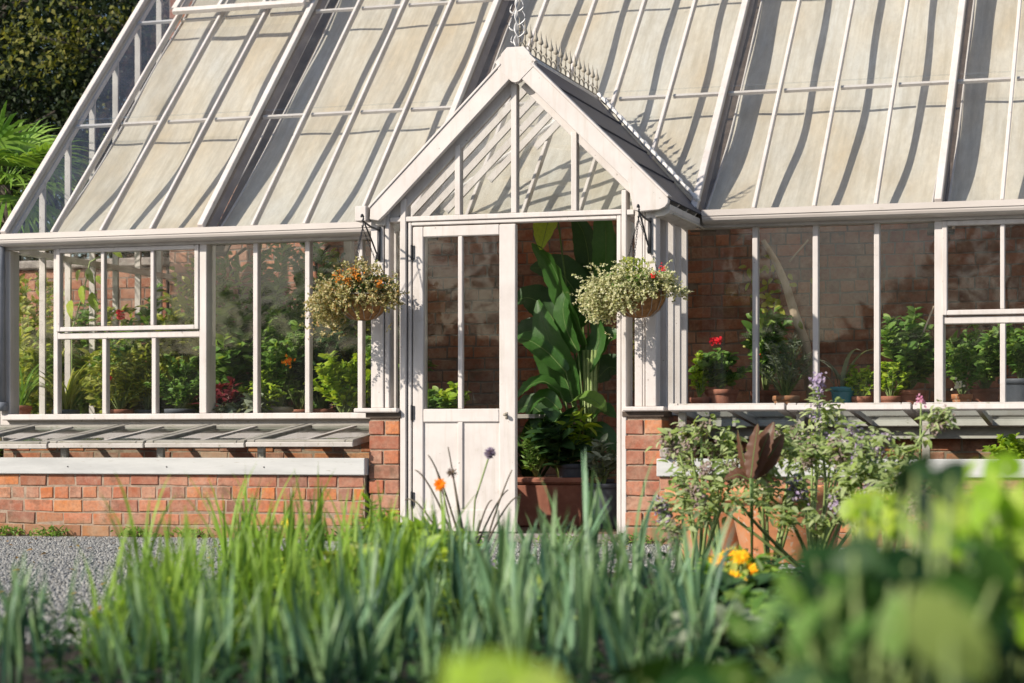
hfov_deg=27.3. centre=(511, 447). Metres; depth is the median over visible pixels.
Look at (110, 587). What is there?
garlic plant
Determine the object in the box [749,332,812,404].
potted plant
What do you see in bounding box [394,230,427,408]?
porch side window
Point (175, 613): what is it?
garlic plant
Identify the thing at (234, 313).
potted plant
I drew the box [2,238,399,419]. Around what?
front window
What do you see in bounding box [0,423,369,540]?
cold frame
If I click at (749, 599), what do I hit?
leafy plant
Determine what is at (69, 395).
potted plant
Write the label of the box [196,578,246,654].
garlic plant
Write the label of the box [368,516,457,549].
leafy plant
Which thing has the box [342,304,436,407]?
potted plant
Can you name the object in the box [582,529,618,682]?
leek plant
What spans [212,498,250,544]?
garlic plant
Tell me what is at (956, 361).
potted plant
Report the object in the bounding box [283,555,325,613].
garlic plant
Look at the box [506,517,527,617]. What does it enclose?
leek plant
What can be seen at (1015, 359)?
potted plant
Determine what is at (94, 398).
potted plant
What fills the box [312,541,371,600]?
leafy plant
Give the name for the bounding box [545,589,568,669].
leek plant
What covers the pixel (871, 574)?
squash plant
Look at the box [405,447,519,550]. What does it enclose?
allium plant
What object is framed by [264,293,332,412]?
potted plant
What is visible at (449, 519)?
garlic plant
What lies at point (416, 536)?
garlic plant
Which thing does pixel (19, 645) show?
leek plant
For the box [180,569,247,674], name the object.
garlic plant
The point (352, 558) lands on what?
garlic plant
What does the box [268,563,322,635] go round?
garlic plant
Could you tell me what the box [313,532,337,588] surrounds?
garlic plant
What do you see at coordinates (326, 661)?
leek plant
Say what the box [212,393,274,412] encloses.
potted plant
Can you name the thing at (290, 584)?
garlic plant
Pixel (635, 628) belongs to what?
leek plant
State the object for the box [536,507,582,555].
leek plant
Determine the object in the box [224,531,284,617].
garlic plant
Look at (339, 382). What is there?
potted plant
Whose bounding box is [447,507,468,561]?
leek plant
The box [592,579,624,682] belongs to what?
leek plant
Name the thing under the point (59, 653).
leek plant
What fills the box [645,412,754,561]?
borage plant
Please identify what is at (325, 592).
leafy plant
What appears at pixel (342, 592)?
leek plant
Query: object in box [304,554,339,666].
garlic plant
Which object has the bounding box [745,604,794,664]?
leafy plant
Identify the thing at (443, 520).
garlic plant
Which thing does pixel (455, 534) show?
leek plant
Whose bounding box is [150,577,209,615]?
leafy plant
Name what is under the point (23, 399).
potted plant
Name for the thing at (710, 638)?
leek plant
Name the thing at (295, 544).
garlic plant
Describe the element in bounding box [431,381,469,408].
potted plant
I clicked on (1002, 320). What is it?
casement window
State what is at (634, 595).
leek plant
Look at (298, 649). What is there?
leek plant
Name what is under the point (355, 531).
garlic plant
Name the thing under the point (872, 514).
nasturtium plant
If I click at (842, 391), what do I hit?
potted plant
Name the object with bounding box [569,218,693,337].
hanging basket
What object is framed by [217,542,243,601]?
garlic plant
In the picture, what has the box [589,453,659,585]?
leek plant
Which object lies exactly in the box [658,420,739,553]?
borage plant
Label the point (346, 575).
garlic plant
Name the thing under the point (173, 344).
potted plant
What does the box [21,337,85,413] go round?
shrub
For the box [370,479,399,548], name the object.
garlic plant
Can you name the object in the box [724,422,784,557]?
ornament
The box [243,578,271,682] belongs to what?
leek plant
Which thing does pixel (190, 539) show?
garlic plant
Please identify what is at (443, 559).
leafy plant
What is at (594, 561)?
leek plant
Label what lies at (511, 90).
gable window
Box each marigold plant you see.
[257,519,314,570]
[433,478,484,555]
[692,545,776,586]
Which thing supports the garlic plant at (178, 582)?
on the soil bed at (29, 664)
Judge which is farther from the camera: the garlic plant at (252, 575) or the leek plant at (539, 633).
the garlic plant at (252, 575)
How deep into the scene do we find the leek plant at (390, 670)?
4.21 m
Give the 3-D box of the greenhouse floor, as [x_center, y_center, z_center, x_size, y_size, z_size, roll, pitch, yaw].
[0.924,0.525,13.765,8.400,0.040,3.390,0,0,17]
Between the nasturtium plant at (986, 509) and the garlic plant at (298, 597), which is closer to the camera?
the nasturtium plant at (986, 509)
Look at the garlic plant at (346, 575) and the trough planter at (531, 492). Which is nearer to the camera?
the garlic plant at (346, 575)
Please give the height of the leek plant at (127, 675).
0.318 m
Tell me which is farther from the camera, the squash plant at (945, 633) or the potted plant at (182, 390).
the potted plant at (182, 390)
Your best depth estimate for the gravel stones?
10.13 m
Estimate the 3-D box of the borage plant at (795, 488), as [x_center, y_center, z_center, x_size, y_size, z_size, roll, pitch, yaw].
[1.233,0.222,8.603,1.036,0.678,0.611,0,0,-16]
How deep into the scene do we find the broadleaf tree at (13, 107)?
20.15 m
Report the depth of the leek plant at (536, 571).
5.87 m
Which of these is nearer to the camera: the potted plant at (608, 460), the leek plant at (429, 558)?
the leek plant at (429, 558)
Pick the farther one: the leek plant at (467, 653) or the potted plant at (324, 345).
the potted plant at (324, 345)
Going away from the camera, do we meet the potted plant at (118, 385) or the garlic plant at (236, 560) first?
the garlic plant at (236, 560)
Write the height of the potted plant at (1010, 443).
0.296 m
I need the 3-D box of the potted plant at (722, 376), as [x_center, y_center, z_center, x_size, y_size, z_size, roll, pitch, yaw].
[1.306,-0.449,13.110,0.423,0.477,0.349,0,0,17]
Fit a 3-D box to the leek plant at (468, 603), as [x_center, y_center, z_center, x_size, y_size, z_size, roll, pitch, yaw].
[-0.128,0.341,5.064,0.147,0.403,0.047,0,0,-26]
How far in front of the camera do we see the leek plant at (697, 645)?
4.04 m
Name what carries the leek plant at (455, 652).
on the soil bed at (29, 664)
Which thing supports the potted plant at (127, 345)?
on the plant bench
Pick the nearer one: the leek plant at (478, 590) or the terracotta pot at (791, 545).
the leek plant at (478, 590)
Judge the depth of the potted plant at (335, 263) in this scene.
14.72 m
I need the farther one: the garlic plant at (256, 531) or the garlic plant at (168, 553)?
the garlic plant at (256, 531)
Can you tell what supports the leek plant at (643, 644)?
on the soil bed at (29, 664)
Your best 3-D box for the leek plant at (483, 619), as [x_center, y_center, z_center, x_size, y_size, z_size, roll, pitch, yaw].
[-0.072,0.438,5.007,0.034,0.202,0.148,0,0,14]
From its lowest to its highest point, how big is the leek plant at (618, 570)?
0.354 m
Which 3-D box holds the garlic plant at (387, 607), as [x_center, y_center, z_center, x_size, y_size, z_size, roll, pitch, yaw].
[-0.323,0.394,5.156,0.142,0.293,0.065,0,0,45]
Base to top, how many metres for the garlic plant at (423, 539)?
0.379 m
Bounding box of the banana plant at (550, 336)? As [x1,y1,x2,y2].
[517,220,616,482]
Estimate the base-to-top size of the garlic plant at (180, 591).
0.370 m
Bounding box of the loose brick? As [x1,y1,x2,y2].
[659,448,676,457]
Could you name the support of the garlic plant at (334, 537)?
on the soil bed at (601, 641)
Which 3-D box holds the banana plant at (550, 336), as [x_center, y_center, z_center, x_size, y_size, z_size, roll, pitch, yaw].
[0.317,-0.578,13.736,0.879,2.163,0.756,0,0,17]
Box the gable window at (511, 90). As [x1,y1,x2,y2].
[390,81,629,216]
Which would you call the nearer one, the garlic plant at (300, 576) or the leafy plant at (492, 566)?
the garlic plant at (300, 576)
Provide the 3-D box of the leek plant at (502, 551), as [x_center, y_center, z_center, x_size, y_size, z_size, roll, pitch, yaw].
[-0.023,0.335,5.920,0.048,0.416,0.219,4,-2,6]
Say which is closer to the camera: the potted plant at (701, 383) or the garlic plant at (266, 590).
the garlic plant at (266, 590)
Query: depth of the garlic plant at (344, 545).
6.12 m
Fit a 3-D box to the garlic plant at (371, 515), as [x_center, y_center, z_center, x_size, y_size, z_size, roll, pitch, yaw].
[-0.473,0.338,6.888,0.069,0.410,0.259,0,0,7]
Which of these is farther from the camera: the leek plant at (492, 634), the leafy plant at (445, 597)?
the leafy plant at (445, 597)
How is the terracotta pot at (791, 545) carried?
on the ground
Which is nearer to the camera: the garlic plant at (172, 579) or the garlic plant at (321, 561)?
the garlic plant at (172, 579)
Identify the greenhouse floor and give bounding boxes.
[454,526,616,533]
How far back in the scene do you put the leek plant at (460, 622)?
4.77 m
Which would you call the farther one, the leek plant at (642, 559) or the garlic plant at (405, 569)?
the leek plant at (642, 559)
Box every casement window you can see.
[56,244,199,413]
[942,218,1023,401]
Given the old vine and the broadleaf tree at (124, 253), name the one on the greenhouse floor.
the old vine
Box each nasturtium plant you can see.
[712,565,1007,682]
[838,487,910,548]
[900,453,1023,682]
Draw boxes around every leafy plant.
[85,584,168,643]
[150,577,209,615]
[159,594,246,656]
[206,557,277,604]
[228,595,299,640]
[273,557,305,591]
[297,583,357,621]
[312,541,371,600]
[332,523,400,549]
[350,527,455,617]
[359,492,400,528]
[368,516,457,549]
[400,540,468,563]
[435,578,481,627]
[478,553,497,582]
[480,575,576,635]
[652,599,779,664]
[672,571,785,610]
[714,583,784,617]
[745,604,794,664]
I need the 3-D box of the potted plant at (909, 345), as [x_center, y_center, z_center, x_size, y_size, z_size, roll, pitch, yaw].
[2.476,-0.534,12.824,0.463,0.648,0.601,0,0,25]
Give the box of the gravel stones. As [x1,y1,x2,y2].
[0,536,693,643]
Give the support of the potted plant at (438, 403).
on the plant bench
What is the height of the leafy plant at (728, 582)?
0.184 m
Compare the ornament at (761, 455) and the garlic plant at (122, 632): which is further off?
the ornament at (761, 455)
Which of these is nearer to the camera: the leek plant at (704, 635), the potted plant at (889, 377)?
the leek plant at (704, 635)
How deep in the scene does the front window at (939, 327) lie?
12.50 m
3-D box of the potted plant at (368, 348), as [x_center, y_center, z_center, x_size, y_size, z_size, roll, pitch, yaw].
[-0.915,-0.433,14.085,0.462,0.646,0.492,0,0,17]
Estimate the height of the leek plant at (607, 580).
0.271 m
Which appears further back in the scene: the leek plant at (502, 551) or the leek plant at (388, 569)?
the leek plant at (502, 551)
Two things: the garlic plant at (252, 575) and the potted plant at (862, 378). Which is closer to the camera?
the garlic plant at (252, 575)
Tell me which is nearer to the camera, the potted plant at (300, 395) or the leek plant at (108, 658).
the leek plant at (108, 658)
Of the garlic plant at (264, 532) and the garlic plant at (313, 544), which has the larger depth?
the garlic plant at (313, 544)
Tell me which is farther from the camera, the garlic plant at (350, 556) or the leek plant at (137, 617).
the garlic plant at (350, 556)
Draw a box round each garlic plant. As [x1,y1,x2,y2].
[64,590,129,677]
[66,515,146,648]
[69,568,134,682]
[85,588,134,664]
[89,553,142,645]
[97,563,163,671]
[99,471,176,584]
[112,549,178,614]
[114,517,216,668]
[119,522,153,633]
[132,531,183,618]
[137,496,219,620]
[137,519,193,655]
[138,550,155,682]
[139,521,217,630]
[140,566,167,644]
[141,509,185,593]
[147,528,162,601]
[154,505,220,589]
[161,524,183,596]
[163,565,222,682]
[164,521,207,588]
[166,506,243,599]
[168,565,205,679]
[178,533,201,590]
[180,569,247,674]
[181,464,267,577]
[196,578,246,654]
[199,535,230,588]
[203,476,258,580]
[208,545,247,603]
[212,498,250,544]
[212,575,233,675]
[214,573,284,680]
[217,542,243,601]
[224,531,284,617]
[228,469,301,563]
[228,514,272,604]
[228,530,288,675]
[233,484,275,571]
[234,497,284,582]
[234,561,253,652]
[241,470,259,565]
[241,513,254,605]
[243,529,275,598]
[245,566,262,668]
[248,476,316,561]
[250,494,323,600]
[250,558,272,635]
[259,549,316,626]
[262,499,276,574]
[263,490,324,590]
[265,482,304,565]
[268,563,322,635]
[268,578,288,642]
[271,521,309,661]
[276,496,308,557]
[283,498,294,549]
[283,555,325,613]
[287,525,314,586]
[288,531,336,620]
[292,499,340,577]
[293,468,335,570]
[293,534,368,610]
[296,558,324,615]
[304,491,369,622]
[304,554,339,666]
[309,469,326,594]
[311,522,358,550]
[311,541,335,631]
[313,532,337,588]
[317,496,378,608]
[320,483,377,554]
[323,488,368,559]
[331,541,358,577]
[335,551,348,648]
[335,552,359,623]
[336,542,363,579]
[338,497,361,537]
[345,527,387,591]
[348,488,404,539]
[351,499,392,603]
[353,490,384,546]
[357,519,403,605]
[365,572,407,633]
[368,507,440,610]
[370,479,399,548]
[376,519,407,606]
[386,499,416,601]
[390,490,418,580]
[395,545,423,587]
[396,515,399,549]
[405,506,434,539]
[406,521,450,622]
[415,509,430,612]
[417,491,478,542]
[420,491,470,547]
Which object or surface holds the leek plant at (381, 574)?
on the soil bed at (29, 664)
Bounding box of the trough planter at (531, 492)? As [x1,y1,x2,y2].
[517,406,600,527]
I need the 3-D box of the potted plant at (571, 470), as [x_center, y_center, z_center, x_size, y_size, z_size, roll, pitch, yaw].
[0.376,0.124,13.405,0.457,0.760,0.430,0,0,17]
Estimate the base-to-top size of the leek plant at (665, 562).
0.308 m
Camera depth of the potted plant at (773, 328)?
13.35 m
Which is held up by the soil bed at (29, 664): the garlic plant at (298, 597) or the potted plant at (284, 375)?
the garlic plant at (298, 597)
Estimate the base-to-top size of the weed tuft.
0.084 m
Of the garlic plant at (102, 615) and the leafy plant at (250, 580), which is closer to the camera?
the garlic plant at (102, 615)
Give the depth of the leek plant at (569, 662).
4.32 m
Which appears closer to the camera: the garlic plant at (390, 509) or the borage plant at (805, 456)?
the garlic plant at (390, 509)
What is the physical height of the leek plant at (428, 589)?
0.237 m
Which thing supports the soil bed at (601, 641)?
on the ground
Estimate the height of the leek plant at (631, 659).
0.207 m
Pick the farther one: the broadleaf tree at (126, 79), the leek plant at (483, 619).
the broadleaf tree at (126, 79)
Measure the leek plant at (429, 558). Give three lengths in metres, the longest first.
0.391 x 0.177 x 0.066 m
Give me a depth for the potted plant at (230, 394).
14.07 m
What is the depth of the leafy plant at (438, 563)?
6.26 m
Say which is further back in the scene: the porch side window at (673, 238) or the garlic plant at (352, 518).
the porch side window at (673, 238)
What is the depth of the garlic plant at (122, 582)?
5.32 m
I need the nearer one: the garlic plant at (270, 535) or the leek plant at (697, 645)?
the leek plant at (697, 645)
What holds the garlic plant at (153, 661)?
on the soil bed at (29, 664)
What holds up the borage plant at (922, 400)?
on the soil bed at (601, 641)
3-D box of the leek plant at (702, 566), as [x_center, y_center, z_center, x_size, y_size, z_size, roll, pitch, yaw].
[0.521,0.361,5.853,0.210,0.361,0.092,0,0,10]
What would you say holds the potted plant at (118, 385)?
on the plant bench
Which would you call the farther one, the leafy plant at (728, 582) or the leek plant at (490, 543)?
the leek plant at (490, 543)
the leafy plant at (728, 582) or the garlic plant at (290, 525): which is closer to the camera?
the leafy plant at (728, 582)
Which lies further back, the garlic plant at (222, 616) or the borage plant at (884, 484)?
the borage plant at (884, 484)
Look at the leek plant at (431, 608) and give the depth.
4.67 m
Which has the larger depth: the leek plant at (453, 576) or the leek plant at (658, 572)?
the leek plant at (453, 576)
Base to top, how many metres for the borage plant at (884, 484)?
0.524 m
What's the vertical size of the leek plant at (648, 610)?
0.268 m
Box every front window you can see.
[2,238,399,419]
[702,221,945,402]
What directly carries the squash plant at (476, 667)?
on the soil bed at (29, 664)
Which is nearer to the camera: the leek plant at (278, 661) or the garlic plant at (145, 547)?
the leek plant at (278, 661)
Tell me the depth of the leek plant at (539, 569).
5.69 m
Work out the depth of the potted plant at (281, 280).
14.96 m
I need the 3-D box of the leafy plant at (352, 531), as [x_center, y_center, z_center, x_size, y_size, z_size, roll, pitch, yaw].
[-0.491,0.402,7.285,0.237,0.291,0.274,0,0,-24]
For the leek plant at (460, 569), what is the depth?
5.51 m
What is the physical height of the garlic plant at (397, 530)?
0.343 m
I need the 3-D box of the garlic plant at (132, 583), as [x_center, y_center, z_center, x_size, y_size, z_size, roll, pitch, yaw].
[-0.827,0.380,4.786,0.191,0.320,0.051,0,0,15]
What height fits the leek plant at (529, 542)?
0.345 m
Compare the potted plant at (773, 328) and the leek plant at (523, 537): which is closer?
the leek plant at (523, 537)
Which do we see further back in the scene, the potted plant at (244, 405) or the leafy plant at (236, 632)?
the potted plant at (244, 405)
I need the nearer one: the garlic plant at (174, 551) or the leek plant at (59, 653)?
the leek plant at (59, 653)
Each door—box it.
[410,224,516,531]
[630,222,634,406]
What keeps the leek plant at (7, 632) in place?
on the soil bed at (29, 664)
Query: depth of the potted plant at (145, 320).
15.22 m
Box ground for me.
[0,536,928,642]
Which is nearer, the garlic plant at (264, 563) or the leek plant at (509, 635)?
the leek plant at (509, 635)
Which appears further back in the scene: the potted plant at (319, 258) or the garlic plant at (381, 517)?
the potted plant at (319, 258)
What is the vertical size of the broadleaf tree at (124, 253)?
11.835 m
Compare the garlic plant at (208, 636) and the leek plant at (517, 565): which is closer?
the garlic plant at (208, 636)
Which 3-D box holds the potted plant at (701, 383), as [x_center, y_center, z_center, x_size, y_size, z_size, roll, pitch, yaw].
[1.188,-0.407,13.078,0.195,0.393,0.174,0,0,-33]
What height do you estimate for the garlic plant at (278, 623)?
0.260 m
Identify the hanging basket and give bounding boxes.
[299,228,409,341]
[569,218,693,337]
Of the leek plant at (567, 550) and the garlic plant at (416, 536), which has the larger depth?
the leek plant at (567, 550)
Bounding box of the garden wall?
[19,0,1023,482]
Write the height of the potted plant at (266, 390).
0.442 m
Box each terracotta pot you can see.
[664,488,738,557]
[724,485,847,563]
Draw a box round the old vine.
[739,239,812,402]
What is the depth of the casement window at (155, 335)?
13.97 m
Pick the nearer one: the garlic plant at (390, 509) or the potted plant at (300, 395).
the garlic plant at (390, 509)
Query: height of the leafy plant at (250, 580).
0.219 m
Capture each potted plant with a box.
[19,273,86,413]
[19,349,75,413]
[23,353,101,413]
[35,287,115,413]
[75,304,151,413]
[88,309,148,413]
[89,347,151,413]
[116,283,191,413]
[116,340,182,413]
[143,353,199,413]
[146,253,229,412]
[181,222,252,384]
[190,376,250,412]
[192,301,252,393]
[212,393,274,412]
[216,245,289,412]
[237,364,286,412]
[241,242,321,408]
[242,305,304,412]
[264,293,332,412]
[281,242,357,412]
[291,320,346,412]
[303,350,370,412]
[314,248,370,412]
[340,334,399,407]
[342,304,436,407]
[428,386,457,408]
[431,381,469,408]
[489,402,575,476]
[544,407,602,477]
[584,433,616,528]
[688,336,751,402]
[688,350,718,403]
[740,306,801,402]
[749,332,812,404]
[807,349,871,402]
[844,363,873,402]
[871,361,911,402]
[881,306,958,404]
[946,324,994,401]
[947,324,1021,401]
[981,433,1023,458]
[998,326,1023,401]
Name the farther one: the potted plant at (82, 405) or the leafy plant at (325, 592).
the potted plant at (82, 405)
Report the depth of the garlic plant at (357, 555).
5.99 m
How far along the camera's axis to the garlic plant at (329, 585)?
4.44 m
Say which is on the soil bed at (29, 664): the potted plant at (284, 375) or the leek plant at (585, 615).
the leek plant at (585, 615)
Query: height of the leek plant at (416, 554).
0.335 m
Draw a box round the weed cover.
[24,535,842,682]
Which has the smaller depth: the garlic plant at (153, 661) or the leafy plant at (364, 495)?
the garlic plant at (153, 661)
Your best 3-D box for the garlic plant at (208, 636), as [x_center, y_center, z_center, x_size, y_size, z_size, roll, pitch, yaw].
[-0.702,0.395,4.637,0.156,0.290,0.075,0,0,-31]
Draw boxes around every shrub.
[19,273,83,400]
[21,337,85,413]
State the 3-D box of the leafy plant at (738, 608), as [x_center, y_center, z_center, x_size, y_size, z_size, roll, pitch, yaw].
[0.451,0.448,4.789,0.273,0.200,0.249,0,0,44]
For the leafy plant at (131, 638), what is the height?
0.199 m
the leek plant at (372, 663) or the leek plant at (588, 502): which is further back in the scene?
the leek plant at (588, 502)
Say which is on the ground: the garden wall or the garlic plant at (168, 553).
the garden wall
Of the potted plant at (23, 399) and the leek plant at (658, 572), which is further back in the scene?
the potted plant at (23, 399)
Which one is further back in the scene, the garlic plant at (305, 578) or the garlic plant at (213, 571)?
the garlic plant at (213, 571)
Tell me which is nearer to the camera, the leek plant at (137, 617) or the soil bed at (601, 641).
the leek plant at (137, 617)
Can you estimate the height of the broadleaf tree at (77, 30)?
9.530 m
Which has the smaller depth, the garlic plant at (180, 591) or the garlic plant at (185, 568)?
the garlic plant at (180, 591)
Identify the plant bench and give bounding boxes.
[517,414,544,418]
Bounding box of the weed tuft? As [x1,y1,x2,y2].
[0,525,661,543]
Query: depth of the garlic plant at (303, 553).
5.79 m
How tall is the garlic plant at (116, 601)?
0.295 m
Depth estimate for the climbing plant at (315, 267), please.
15.24 m
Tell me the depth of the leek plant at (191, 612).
4.40 m
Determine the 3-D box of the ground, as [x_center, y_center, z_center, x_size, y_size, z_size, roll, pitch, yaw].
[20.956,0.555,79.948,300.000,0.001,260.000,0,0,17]
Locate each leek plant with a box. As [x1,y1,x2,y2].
[0,548,28,682]
[0,551,31,659]
[0,558,53,682]
[1,576,18,682]
[25,575,46,680]
[28,553,92,682]
[69,603,133,682]
[91,561,159,682]
[119,553,161,682]
[144,572,211,682]
[156,569,244,682]
[177,585,237,680]
[200,549,266,682]
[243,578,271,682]
[267,617,289,682]
[278,576,311,682]
[293,591,368,682]
[299,555,334,650]
[318,569,378,682]
[324,527,380,667]
[341,578,414,682]
[346,577,418,675]
[347,517,381,669]
[353,516,407,642]
[355,548,428,682]
[371,514,439,655]
[372,524,432,595]
[378,507,441,642]
[400,596,462,682]
[403,557,428,660]
[406,556,447,657]
[417,487,463,565]
[423,565,445,629]
[425,549,486,651]
[430,509,481,656]
[433,590,482,672]
[438,608,498,661]
[446,522,476,634]
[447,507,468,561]
[451,554,505,652]
[454,505,489,643]
[456,519,497,594]
[462,523,516,652]
[464,539,488,643]
[468,595,486,652]
[490,563,561,656]
[493,524,529,602]
[497,499,518,592]
[499,530,571,661]
[504,519,537,584]
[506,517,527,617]
[513,578,536,663]
[514,512,578,578]
[516,526,586,631]
[530,563,541,580]
[534,514,606,668]
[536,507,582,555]
[536,536,600,641]
[537,489,586,659]
[539,478,610,614]
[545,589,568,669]
[547,547,584,682]
[548,522,600,556]
[556,536,595,675]
[567,518,629,627]
[576,541,592,682]
[579,519,605,565]
[580,549,605,590]
[582,450,599,558]
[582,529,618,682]
[586,529,638,681]
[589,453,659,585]
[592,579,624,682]
[594,555,678,659]
[596,591,668,679]
[597,528,618,597]
[597,556,632,590]
[608,540,646,584]
[614,507,654,620]
[620,622,683,664]
[627,568,665,654]
[632,524,684,642]
[633,534,672,614]
[642,516,678,659]
[644,503,735,629]
[650,527,694,591]
[653,606,724,663]
[660,513,737,613]
[672,550,747,661]
[675,560,743,660]
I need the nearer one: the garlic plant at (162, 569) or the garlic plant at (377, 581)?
the garlic plant at (377, 581)
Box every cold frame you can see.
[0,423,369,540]
[657,402,1023,548]
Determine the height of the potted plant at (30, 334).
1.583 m
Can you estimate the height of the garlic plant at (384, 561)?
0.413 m
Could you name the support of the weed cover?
on the soil bed at (601, 641)
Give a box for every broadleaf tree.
[0,0,132,260]
[0,0,153,260]
[0,0,155,260]
[0,0,168,260]
[1,2,149,258]
[74,0,155,49]
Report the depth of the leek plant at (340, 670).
4.23 m
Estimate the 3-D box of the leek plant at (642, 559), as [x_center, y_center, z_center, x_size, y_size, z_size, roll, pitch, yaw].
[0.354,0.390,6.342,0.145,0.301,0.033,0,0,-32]
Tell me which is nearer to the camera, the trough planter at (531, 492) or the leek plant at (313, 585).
the leek plant at (313, 585)
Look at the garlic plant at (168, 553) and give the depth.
6.42 m
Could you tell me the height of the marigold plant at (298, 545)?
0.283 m
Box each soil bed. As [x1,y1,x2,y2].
[0,643,783,682]
[209,572,822,644]
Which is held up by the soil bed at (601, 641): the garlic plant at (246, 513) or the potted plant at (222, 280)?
the garlic plant at (246, 513)
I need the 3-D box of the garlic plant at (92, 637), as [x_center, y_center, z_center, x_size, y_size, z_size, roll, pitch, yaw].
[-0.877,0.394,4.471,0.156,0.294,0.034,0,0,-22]
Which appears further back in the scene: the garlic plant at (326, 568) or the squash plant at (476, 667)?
the garlic plant at (326, 568)
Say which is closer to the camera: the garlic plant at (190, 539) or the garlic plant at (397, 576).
the garlic plant at (190, 539)
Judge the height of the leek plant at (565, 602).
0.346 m
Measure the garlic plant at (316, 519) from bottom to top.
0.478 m
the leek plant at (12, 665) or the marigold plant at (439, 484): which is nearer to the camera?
the leek plant at (12, 665)
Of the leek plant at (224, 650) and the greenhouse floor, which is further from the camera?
the greenhouse floor
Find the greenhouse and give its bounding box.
[0,0,1023,543]
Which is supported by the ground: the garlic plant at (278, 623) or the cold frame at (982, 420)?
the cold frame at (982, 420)
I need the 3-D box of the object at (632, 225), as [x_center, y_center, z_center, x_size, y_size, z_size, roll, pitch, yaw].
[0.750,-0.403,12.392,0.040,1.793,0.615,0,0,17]
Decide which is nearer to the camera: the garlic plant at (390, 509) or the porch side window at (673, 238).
the garlic plant at (390, 509)
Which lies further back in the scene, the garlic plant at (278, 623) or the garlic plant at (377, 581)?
the garlic plant at (377, 581)
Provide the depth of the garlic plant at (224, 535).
7.34 m
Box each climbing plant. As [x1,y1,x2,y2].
[66,252,122,409]
[216,247,252,308]
[295,244,351,284]
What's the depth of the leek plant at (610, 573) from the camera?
6.75 m
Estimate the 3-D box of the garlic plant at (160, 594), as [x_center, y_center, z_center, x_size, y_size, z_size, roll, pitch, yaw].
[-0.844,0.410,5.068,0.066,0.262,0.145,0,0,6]
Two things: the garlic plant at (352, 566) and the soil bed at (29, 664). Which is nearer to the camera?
the soil bed at (29, 664)
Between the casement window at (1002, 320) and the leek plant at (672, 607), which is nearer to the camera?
the leek plant at (672, 607)
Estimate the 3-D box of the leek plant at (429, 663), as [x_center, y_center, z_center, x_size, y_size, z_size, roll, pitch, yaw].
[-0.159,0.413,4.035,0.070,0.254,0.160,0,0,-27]
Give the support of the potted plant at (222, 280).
on the greenhouse floor
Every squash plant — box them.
[441,651,563,682]
[606,645,784,682]
[767,535,1020,682]
[890,451,967,682]
[902,587,992,682]
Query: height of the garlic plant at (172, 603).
0.395 m
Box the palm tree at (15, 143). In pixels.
[0,101,92,456]
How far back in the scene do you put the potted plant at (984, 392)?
12.87 m
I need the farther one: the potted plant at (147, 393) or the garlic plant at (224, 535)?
the potted plant at (147, 393)
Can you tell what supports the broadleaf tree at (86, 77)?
on the ground
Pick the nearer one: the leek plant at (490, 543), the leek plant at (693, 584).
the leek plant at (693, 584)
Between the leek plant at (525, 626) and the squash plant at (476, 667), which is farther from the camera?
the leek plant at (525, 626)
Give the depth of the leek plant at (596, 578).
4.74 m
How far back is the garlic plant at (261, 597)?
4.73 m
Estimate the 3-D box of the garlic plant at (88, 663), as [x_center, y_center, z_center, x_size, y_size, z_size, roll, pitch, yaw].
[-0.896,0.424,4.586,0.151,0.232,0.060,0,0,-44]
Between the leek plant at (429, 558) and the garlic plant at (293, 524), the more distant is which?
the garlic plant at (293, 524)
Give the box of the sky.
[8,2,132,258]
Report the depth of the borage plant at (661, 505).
8.51 m
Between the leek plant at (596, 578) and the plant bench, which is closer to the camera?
the leek plant at (596, 578)
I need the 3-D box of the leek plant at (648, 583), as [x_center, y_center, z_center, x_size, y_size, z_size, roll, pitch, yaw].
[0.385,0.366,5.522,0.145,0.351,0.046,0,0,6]
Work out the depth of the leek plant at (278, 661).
4.05 m
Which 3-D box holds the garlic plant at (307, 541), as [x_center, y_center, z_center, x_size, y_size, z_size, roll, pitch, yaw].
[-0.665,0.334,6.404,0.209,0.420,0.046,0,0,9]
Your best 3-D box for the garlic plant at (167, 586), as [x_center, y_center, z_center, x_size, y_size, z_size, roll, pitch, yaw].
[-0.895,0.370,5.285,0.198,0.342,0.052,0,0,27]
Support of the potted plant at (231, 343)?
on the plant bench
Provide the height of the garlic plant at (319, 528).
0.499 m
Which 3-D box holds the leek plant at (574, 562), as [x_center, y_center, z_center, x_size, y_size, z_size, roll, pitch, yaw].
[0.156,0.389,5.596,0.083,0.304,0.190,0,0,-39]
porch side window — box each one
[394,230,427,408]
[660,219,687,415]
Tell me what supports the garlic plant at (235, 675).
on the soil bed at (29, 664)
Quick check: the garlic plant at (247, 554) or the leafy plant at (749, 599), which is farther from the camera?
the garlic plant at (247, 554)
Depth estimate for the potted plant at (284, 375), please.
14.00 m
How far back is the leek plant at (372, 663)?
4.12 m
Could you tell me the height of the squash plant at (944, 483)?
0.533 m
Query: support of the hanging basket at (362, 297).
hanging from the greenhouse
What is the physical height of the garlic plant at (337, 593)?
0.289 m
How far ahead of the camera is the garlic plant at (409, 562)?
5.87 m
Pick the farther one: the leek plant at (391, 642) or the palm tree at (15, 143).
the palm tree at (15, 143)
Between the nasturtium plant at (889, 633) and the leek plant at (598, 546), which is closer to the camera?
the nasturtium plant at (889, 633)
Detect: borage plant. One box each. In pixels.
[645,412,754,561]
[647,486,715,571]
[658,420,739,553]
[674,420,891,562]
[728,424,825,565]
[775,371,854,544]
[820,399,959,535]
[841,456,931,544]
[914,394,931,453]

